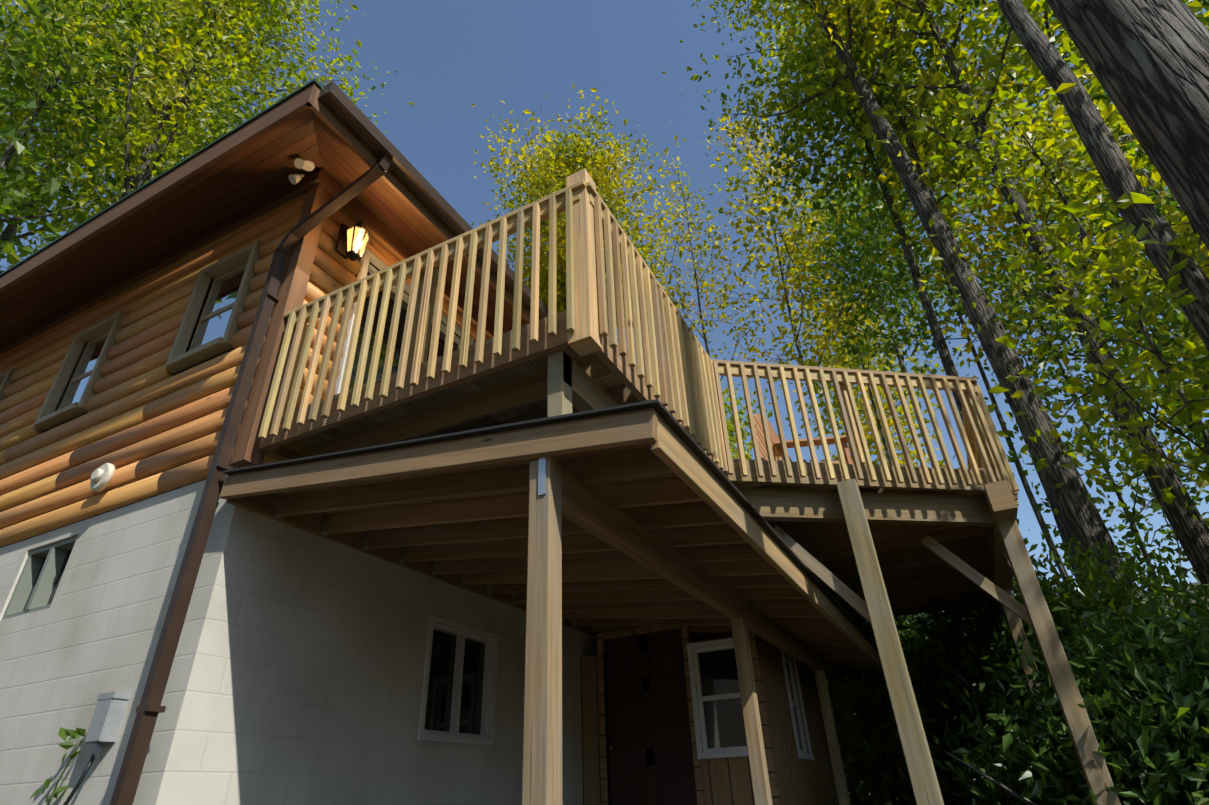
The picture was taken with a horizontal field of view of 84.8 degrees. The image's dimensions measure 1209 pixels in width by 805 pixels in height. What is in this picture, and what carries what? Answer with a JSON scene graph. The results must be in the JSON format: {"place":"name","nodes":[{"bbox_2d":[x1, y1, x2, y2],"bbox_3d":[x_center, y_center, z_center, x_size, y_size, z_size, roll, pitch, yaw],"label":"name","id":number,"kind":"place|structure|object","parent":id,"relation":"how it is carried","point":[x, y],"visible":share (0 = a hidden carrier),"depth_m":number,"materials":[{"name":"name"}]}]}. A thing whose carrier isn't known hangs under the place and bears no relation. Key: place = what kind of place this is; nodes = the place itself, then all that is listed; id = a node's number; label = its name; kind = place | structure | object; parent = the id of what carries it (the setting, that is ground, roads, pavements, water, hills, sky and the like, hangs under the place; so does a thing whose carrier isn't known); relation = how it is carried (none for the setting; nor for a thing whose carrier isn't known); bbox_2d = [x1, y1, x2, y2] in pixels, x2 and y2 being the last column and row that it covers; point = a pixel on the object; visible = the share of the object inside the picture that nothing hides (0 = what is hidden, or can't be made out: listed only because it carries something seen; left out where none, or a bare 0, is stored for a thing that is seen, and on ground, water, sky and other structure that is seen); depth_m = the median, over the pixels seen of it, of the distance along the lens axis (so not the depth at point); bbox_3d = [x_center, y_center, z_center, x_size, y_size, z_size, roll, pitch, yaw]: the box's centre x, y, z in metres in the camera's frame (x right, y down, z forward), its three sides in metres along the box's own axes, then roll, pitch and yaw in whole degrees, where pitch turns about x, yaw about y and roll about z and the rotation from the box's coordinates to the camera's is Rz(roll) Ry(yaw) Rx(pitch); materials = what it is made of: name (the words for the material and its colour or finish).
{"place":"outdoors","nodes":[
{"label":"outdoors","id":0,"kind":"place"},
{"bbox_2d":[471,84,727,343],"bbox_3d":[-0.230,-0.004,22.188,10.244,24.475,13.158,-17,-34,22],"label":"tree","id":1,"kind":"object","parent":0,"point":[550,171],"depth_m":24.06,"materials":[{"name":"green plant"}]},
{"bbox_2d":[0,0,1208,595],"label":"sky","id":2,"kind":"structure","parent":0,"point":[448,56],"materials":[{"name":"blue"}]},
{"bbox_2d":[849,582,1208,804],"bbox_3d":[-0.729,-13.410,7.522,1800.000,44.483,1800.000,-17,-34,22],"label":"terrain","id":3,"kind":"structure","parent":0,"point":[1193,592],"depth_m":105.87,"materials":[{"name":"green plant"}]},
{"bbox_2d":[1,49,49,141],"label":"tree","id":4,"kind":"object","parent":3,"relation":"on","point":[7,80],"visible":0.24,"depth_m":19.09,"materials":[{"name":"green plant"}]},
{"bbox_2d":[29,727,85,804],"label":"vine","id":5,"kind":"object","parent":3,"relation":"on","point":[63,733],"depth_m":3.86,"materials":[{"name":"green plant"}]},
{"bbox_2d":[0,0,274,273],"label":"tree","id":6,"kind":"object","parent":3,"relation":"on","point":[21,113],"depth_m":22.29,"materials":[{"name":"green plant"}]},
{"bbox_2d":[0,0,280,271],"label":"tree","id":7,"kind":"object","parent":3,"relation":"on","point":[13,171],"depth_m":16.93,"materials":[{"name":"green plant"}]},
{"bbox_2d":[0,0,413,242],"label":"tree","id":8,"kind":"object","parent":3,"relation":"on","point":[177,149],"depth_m":17.05,"materials":[{"name":"green plant"}]},
{"bbox_2d":[0,466,605,804],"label":"block wall","id":9,"kind":"structure","parent":3,"relation":"on","point":[296,675],"depth_m":4.48,"materials":[{"name":"white concrete"}]},
{"bbox_2d":[2,536,76,619],"bbox_3d":[-4.316,1.377,5.141,0.700,0.560,0.128,-17,-34,22],"label":"basement window frame","id":10,"kind":"object","parent":9,"relation":"on","point":[55,554],"visible":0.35,"depth_m":5.18,"materials":[{"name":"grey plastic"}]},
{"bbox_2d":[84,691,130,756],"bbox_3d":[-2.910,1.878,3.855,0.164,0.335,0.093,-17,-34,22],"label":"electrical box","id":11,"kind":"object","parent":9,"relation":"attached to","point":[107,718],"visible":1,"depth_m":3.84,"materials":[{"name":"grey metal"}]},
{"bbox_2d":[63,753,94,804],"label":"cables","id":12,"kind":"object","parent":11,"relation":"attached to","point":[79,782],"visible":0.84,"depth_m":3.73,"materials":[{"name":"black plastic"}]},
{"bbox_2d":[0,78,322,275],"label":"roof edge","id":13,"kind":"object","parent":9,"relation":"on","point":[207,146],"visible":0.13,"depth_m":5.64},
{"bbox_2d":[0,108,529,342],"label":"roof soffit boards","id":14,"kind":"object","parent":13,"relation":"attached to","point":[262,167],"visible":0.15,"depth_m":6.06,"materials":[{"name":"brown wood"}]},
{"bbox_2d":[289,158,314,184],"bbox_3d":[-2.572,-1.976,5.633,0.165,0.157,0.276,19,-37,-31],"label":"floodlight","id":15,"kind":"object","parent":14,"relation":"attached to","point":[305,165],"visible":0.98,"depth_m":5.64,"materials":[{"name":"white plastic"}]},
{"bbox_2d":[0,81,529,322],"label":"roof fascia","id":16,"kind":"structure","parent":13,"relation":"attached to","point":[296,103],"depth_m":5.59,"materials":[{"name":"brown wood"}]},
{"bbox_2d":[0,258,460,547],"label":"upper house","id":17,"kind":"structure","parent":9,"relation":"on","point":[75,367],"depth_m":5.56,"materials":[{"name":"brown wood"}]},
{"bbox_2d":[0,188,492,546],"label":"log siding wall","id":18,"kind":"structure","parent":17,"relation":"attached to","point":[145,410],"depth_m":5.69,"materials":[{"name":"brown wood"}]},
{"bbox_2d":[90,463,114,491],"bbox_3d":[-3.882,0.567,5.088,0.230,0.227,0.080,-17,-34,22],"label":"round wall vent","id":19,"kind":"object","parent":18,"relation":"attached to","point":[102,476],"depth_m":5.05,"materials":[{"name":"beige plastic"}]},
{"bbox_2d":[0,240,263,430],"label":"gable window frames","id":20,"kind":"structure","parent":18,"relation":"attached to","point":[248,257],"depth_m":5.97,"materials":[{"name":"brown wood"}]},
{"bbox_2d":[61,267,245,407],"bbox_3d":[-5.014,-0.280,6.452,4.470,0.900,0.010,-17,-34,22],"label":"window glass","id":21,"kind":"object","parent":20,"relation":"in","point":[225,291],"visible":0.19,"depth_m":5.89,"materials":[{"name":"glass"}]},
{"bbox_2d":[0,167,502,353],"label":"roof frieze","id":22,"kind":"object","parent":18,"relation":"attached to","point":[354,205],"visible":0.39,"depth_m":6.40,"materials":[{"name":"brown wood"}]},
{"bbox_2d":[230,183,330,467],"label":"corner trim","id":23,"kind":"structure","parent":18,"relation":"attached to","point":[247,452],"depth_m":4.96,"materials":[{"name":"brown wood"}]},
{"bbox_2d":[335,220,369,260],"bbox_3d":[-2.158,-1.383,5.695,0.275,0.460,0.186,-17,-34,22],"label":"wall lantern","id":24,"kind":"object","parent":18,"relation":"attached to","point":[343,252],"visible":0.75,"depth_m":5.68,"materials":[{"name":"black metal"}]},
{"bbox_2d":[347,227,368,255],"bbox_3d":[-2.127,-1.353,5.660,0.184,0.236,0.159,-17,-34,22],"label":"wall lantern","id":25,"kind":"object","parent":24,"relation":"in","point":[359,234],"visible":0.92,"depth_m":5.63,"materials":[{"name":"yellow glass"}]},
{"bbox_2d":[110,81,547,804],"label":"gutter downspout","id":26,"kind":"object","parent":9,"relation":"attached to","point":[350,115],"visible":0.9,"depth_m":4.70,"materials":[{"name":"brown metal"}]},
{"bbox_2d":[23,272,802,749],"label":"windows","id":27,"kind":"structure","parent":9,"relation":"attached to","point":[723,718],"depth_m":6.14,"materials":[{"name":"glass"}]},
{"bbox_2d":[335,248,498,745],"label":"white window frames","id":28,"kind":"structure","parent":9,"relation":"attached to","point":[453,735],"depth_m":5.89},
{"bbox_2d":[625,138,791,397],"bbox_3d":[3.252,0.527,24.966,9.316,26.167,5.888,-5,-31,4],"label":"tree","id":29,"kind":"object","parent":3,"relation":"on","point":[698,247],"depth_m":28.79,"materials":[{"name":"green plant"}]},
{"bbox_2d":[580,636,838,804],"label":"wood siding","id":30,"kind":"object","parent":3,"relation":"on","point":[727,781],"visible":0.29,"depth_m":7.15,"materials":[{"name":"brown wood"}]},
{"bbox_2d":[597,626,704,804],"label":"door frame","id":31,"kind":"object","parent":30,"relation":"attached to","point":[601,663],"visible":0.69,"depth_m":7.18,"materials":[{"name":"brown wood"}]},
{"bbox_2d":[605,630,696,804],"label":"door","id":32,"kind":"structure","parent":31,"relation":"in","point":[651,762],"depth_m":7.04,"materials":[{"name":"red wood"}]},
{"bbox_2d":[687,638,813,759],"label":"bump out window frames","id":33,"kind":"structure","parent":30,"relation":"attached to","point":[711,753],"depth_m":7.02,"materials":[{"name":"wood"}]},
{"bbox_2d":[748,633,781,804],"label":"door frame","id":34,"kind":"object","parent":30,"relation":"attached to","point":[767,736],"depth_m":6.49,"materials":[{"name":"brown wood"}]},
{"bbox_2d":[712,351,778,459],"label":"tree","id":35,"kind":"object","parent":3,"relation":"on","point":[730,430],"depth_m":41.55,"materials":[{"name":"green plant"}]},
{"bbox_2d":[659,96,926,798],"bbox_3d":[6.560,-1.278,21.835,9.770,25.780,9.585,-17,-34,22],"label":"thin tree","id":36,"kind":"object","parent":3,"relation":"on","point":[803,262],"depth_m":24.68,"materials":[{"name":"green plant"}]},
{"bbox_2d":[522,351,1120,804],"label":"deck posts","id":37,"kind":"object","parent":3,"relation":"on","point":[542,741],"visible":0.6,"depth_m":4.50,"materials":[{"name":"brown wood"}]},
{"bbox_2d":[219,408,882,684],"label":"porch roof","id":38,"kind":"structure","parent":37,"relation":"attached to","point":[662,525],"depth_m":4.37,"materials":[{"name":"brown wood"}]},
{"bbox_2d":[274,456,740,638],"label":"joist hangers","id":39,"kind":"object","parent":38,"relation":"attached to","point":[542,476],"visible":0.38,"depth_m":4.83,"materials":[{"name":"silver metal"}]},
{"bbox_2d":[222,399,877,650],"bbox_3d":[0.750,2.026,6.746,3.042,0.418,8.150,-17,-34,22],"label":"porch roof membrane","id":40,"kind":"object","parent":38,"relation":"on","point":[677,428],"visible":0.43,"depth_m":3.57,"materials":[{"name":"grey"}]},
{"bbox_2d":[258,315,1017,621],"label":"deck joists","id":41,"kind":"object","parent":37,"relation":"on","point":[960,519],"visible":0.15,"depth_m":5.39,"materials":[{"name":"brown wood"}]},
{"bbox_2d":[270,310,993,470],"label":"deck boards","id":42,"kind":"object","parent":41,"relation":"on","point":[472,386],"visible":0.1,"depth_m":4.43,"materials":[{"name":"brown wood"}]},
{"bbox_2d":[749,413,852,463],"bbox_3d":[1.961,0.598,6.707,0.970,1.110,0.810,-6,-31,5],"label":"adirondack chair","id":43,"kind":"object","parent":42,"relation":"on","point":[776,447],"visible":0.25,"depth_m":6.47,"materials":[{"name":"brown wood"}]},
{"bbox_2d":[258,169,1018,621],"bbox_3d":[1.579,1.000,7.070,4.701,1.300,8.374,-17,-34,22],"label":"deck railing","id":44,"kind":"object","parent":41,"relation":"attached to","point":[684,379],"visible":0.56,"depth_m":4.46,"materials":[{"name":"beige wood"}]},
{"bbox_2d":[774,526,1031,626],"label":"deck knee braces","id":45,"kind":"object","parent":37,"relation":"attached to","point":[847,594],"visible":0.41,"depth_m":5.34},
{"bbox_2d":[662,0,989,425],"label":"tree","id":46,"kind":"object","parent":3,"relation":"on","point":[809,160],"depth_m":19.16,"materials":[{"name":"green plant"}]},
{"bbox_2d":[750,165,968,465],"bbox_3d":[11.349,0.720,27.954,9.091,28.701,8.731,-17,-34,22],"label":"thin tree","id":47,"kind":"object","parent":3,"relation":"on","point":[849,364],"depth_m":29.98,"materials":[{"name":"green plant"}]},
{"bbox_2d":[810,668,908,804],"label":"rhododendron","id":48,"kind":"object","parent":3,"relation":"on","point":[867,788],"depth_m":10.93,"materials":[{"name":"green plant"}]},
{"bbox_2d":[779,272,962,615],"bbox_3d":[14.813,4.048,34.596,10.855,29.429,9.666,-17,-34,22],"label":"tree","id":49,"kind":"object","parent":3,"relation":"on","point":[870,438],"depth_m":36.96,"materials":[{"name":"green plant"}]},
{"bbox_2d":[755,155,1004,467],"bbox_3d":[12.611,-0.012,24.907,11.148,27.495,9.542,-17,-34,22],"label":"tree","id":50,"kind":"object","parent":3,"relation":"on","point":[855,236],"depth_m":29.14,"materials":[{"name":"green plant"}]},
{"bbox_2d":[806,610,989,804],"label":"rhododendron","id":51,"kind":"object","parent":3,"relation":"on","point":[861,746],"depth_m":9.12,"materials":[{"name":"green plant"}]},
{"bbox_2d":[851,615,957,793],"bbox_3d":[6.838,6.415,13.976,3.503,4.856,4.021,-17,-34,22],"label":"rhododendron","id":52,"kind":"object","parent":3,"relation":"on","point":[908,644],"depth_m":14.43,"materials":[{"name":"green plant"}]},
{"bbox_2d":[698,0,1117,589],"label":"tree","id":53,"kind":"object","parent":3,"relation":"on","point":[816,180],"depth_m":17.60,"materials":[{"name":"green plant"}]},
{"bbox_2d":[677,0,1140,624],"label":"tree","id":54,"kind":"object","parent":3,"relation":"on","point":[1082,520],"depth_m":11.80,"materials":[{"name":"plant"}]},
{"bbox_2d":[829,611,990,804],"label":"rhododendron","id":55,"kind":"object","parent":3,"relation":"on","point":[893,769],"depth_m":10.47,"materials":[{"name":"green plant"}]},
{"bbox_2d":[865,592,1045,804],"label":"rhododendron","id":56,"kind":"object","parent":3,"relation":"on","point":[944,779],"depth_m":8.86,"materials":[{"name":"green plant"}]},
{"bbox_2d":[718,0,1208,590],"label":"tree","id":57,"kind":"object","parent":3,"relation":"on","point":[982,52],"depth_m":12.33,"materials":[{"name":"green plant"}]},
{"bbox_2d":[816,66,1114,590],"bbox_3d":[12.451,-1.457,20.777,8.619,26.482,7.954,-17,-34,22],"label":"tree","id":58,"kind":"object","parent":3,"relation":"on","point":[879,273],"depth_m":23.43,"materials":[{"name":"green plant"}]},
{"bbox_2d":[766,0,1208,351],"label":"tree","id":59,"kind":"object","parent":3,"relation":"on","point":[1119,178],"depth_m":7.16,"materials":[{"name":"plant"}]},
{"bbox_2d":[871,537,1142,804],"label":"rhododendron","id":60,"kind":"object","parent":3,"relation":"on","point":[946,652],"depth_m":8.35,"materials":[{"name":"green plant"}]},
{"bbox_2d":[940,558,1086,804],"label":"rhododendron","id":61,"kind":"object","parent":3,"relation":"on","point":[1041,577],"visible":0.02,"depth_m":10.28,"materials":[{"name":"green plant"}]},
{"bbox_2d":[832,55,1208,543],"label":"understory tree","id":62,"kind":"object","parent":3,"relation":"on","point":[1190,455],"depth_m":8.36,"materials":[{"name":"green plant"}]},
{"bbox_2d":[839,0,1207,260],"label":"tree","id":63,"kind":"object","parent":3,"relation":"on","point":[1193,5],"depth_m":14.77,"materials":[{"name":"green plant"}]},
{"bbox_2d":[848,1,1202,408],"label":"tree","id":64,"kind":"object","parent":3,"relation":"on","point":[940,278],"depth_m":17.53,"materials":[{"name":"green plant"}]},
{"bbox_2d":[859,0,1208,206],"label":"tree","id":65,"kind":"object","parent":3,"relation":"on","point":[863,65],"depth_m":15.08,"materials":[{"name":"green plant"}]},
{"bbox_2d":[918,215,1208,611],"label":"understory tree","id":66,"kind":"object","parent":3,"relation":"on","point":[1154,505],"depth_m":11.46,"materials":[{"name":"green plant"}]},
{"bbox_2d":[926,94,1208,467],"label":"tree","id":67,"kind":"object","parent":3,"relation":"on","point":[1098,429],"depth_m":20.87,"materials":[{"name":"green plant"}]},
{"bbox_2d":[929,588,1208,804],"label":"rhododendron","id":68,"kind":"object","parent":3,"relation":"on","point":[1127,720],"depth_m":5.17,"materials":[{"name":"green plant"}]},
{"bbox_2d":[943,526,1208,804],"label":"rhododendron","id":69,"kind":"object","parent":3,"relation":"on","point":[1131,591],"visible":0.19,"depth_m":7.67,"materials":[{"name":"green plant"}]},
{"bbox_2d":[959,49,1208,554],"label":"understory tree","id":70,"kind":"object","parent":3,"relation":"on","point":[1132,293],"depth_m":6.52,"materials":[{"name":"green plant"}]},
{"bbox_2d":[969,543,1199,804],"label":"rhododendron","id":71,"kind":"object","parent":3,"relation":"on","point":[1103,585],"depth_m":7.71,"materials":[{"name":"green plant"}]},
{"bbox_2d":[976,0,1208,433],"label":"tree","id":72,"kind":"object","parent":3,"relation":"on","point":[1133,277],"depth_m":17.40,"materials":[{"name":"green plant"}]},
{"bbox_2d":[987,122,1208,600],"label":"understory tree","id":73,"kind":"object","parent":3,"relation":"on","point":[1126,312],"depth_m":10.27,"materials":[{"name":"green plant"}]},
{"bbox_2d":[1018,11,1208,400],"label":"understory tree","id":74,"kind":"object","parent":3,"relation":"on","point":[1196,392],"visible":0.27,"depth_m":7.23,"materials":[{"name":"green plant"}]},
{"bbox_2d":[1046,0,1208,249],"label":"corner tree","id":75,"kind":"object","parent":3,"relation":"on","point":[1147,61],"visible":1,"depth_m":2.85,"materials":[{"name":"grey plant"}]},
{"bbox_2d":[1059,634,1208,804],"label":"rhododendron","id":76,"kind":"object","parent":3,"relation":"on","point":[1141,689],"visible":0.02,"depth_m":6.22,"materials":[{"name":"green plant"}]},
{"bbox_2d":[1114,132,1180,345],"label":"understory tree","id":77,"kind":"object","parent":3,"relation":"on","point":[1160,320],"visible":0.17,"depth_m":8.80,"materials":[{"name":"green plant"}]},
{"bbox_2d":[1098,102,1197,383],"bbox_3d":[21.720,-1.775,18.042,10.493,27.884,10.395,-17,-34,22],"label":"tree","id":78,"kind":"object","parent":3,"relation":"on","point":[1167,221],"depth_m":22.70,"materials":[{"name":"green plant"}]},
{"bbox_2d":[1115,645,1208,804],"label":"rhododendron","id":79,"kind":"object","parent":3,"relation":"on","point":[1165,728],"visible":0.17,"depth_m":4.75,"materials":[{"name":"green plant"}]},
{"bbox_2d":[1128,301,1208,513],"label":"tree","id":80,"kind":"object","parent":3,"relation":"on","point":[1179,436],"visible":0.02,"depth_m":28.55,"materials":[{"name":"green plant"}]},
{"bbox_2d":[1130,538,1208,636],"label":"rhododendron","id":81,"kind":"object","parent":3,"relation":"on","point":[1172,567],"visible":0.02,"depth_m":8.51,"materials":[{"name":"green plant"}]},
{"bbox_2d":[1168,707,1208,804],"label":"leaves","id":82,"kind":"object","parent":3,"relation":"on","point":[1182,711],"visible":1,"depth_m":3.58,"materials":[{"name":"green plant"}]},
{"bbox_2d":[1172,0,1208,297],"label":"tree","id":83,"kind":"object","parent":3,"relation":"on","point":[1195,12],"visible":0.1,"depth_m":19.59,"materials":[{"name":"green plant"}]},
{"bbox_2d":[1186,584,1208,613],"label":"rhododendron","id":84,"kind":"object","parent":3,"relation":"on","point":[1188,606],"visible":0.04,"depth_m":7.60,"materials":[{"name":"green plant"}]}
]}

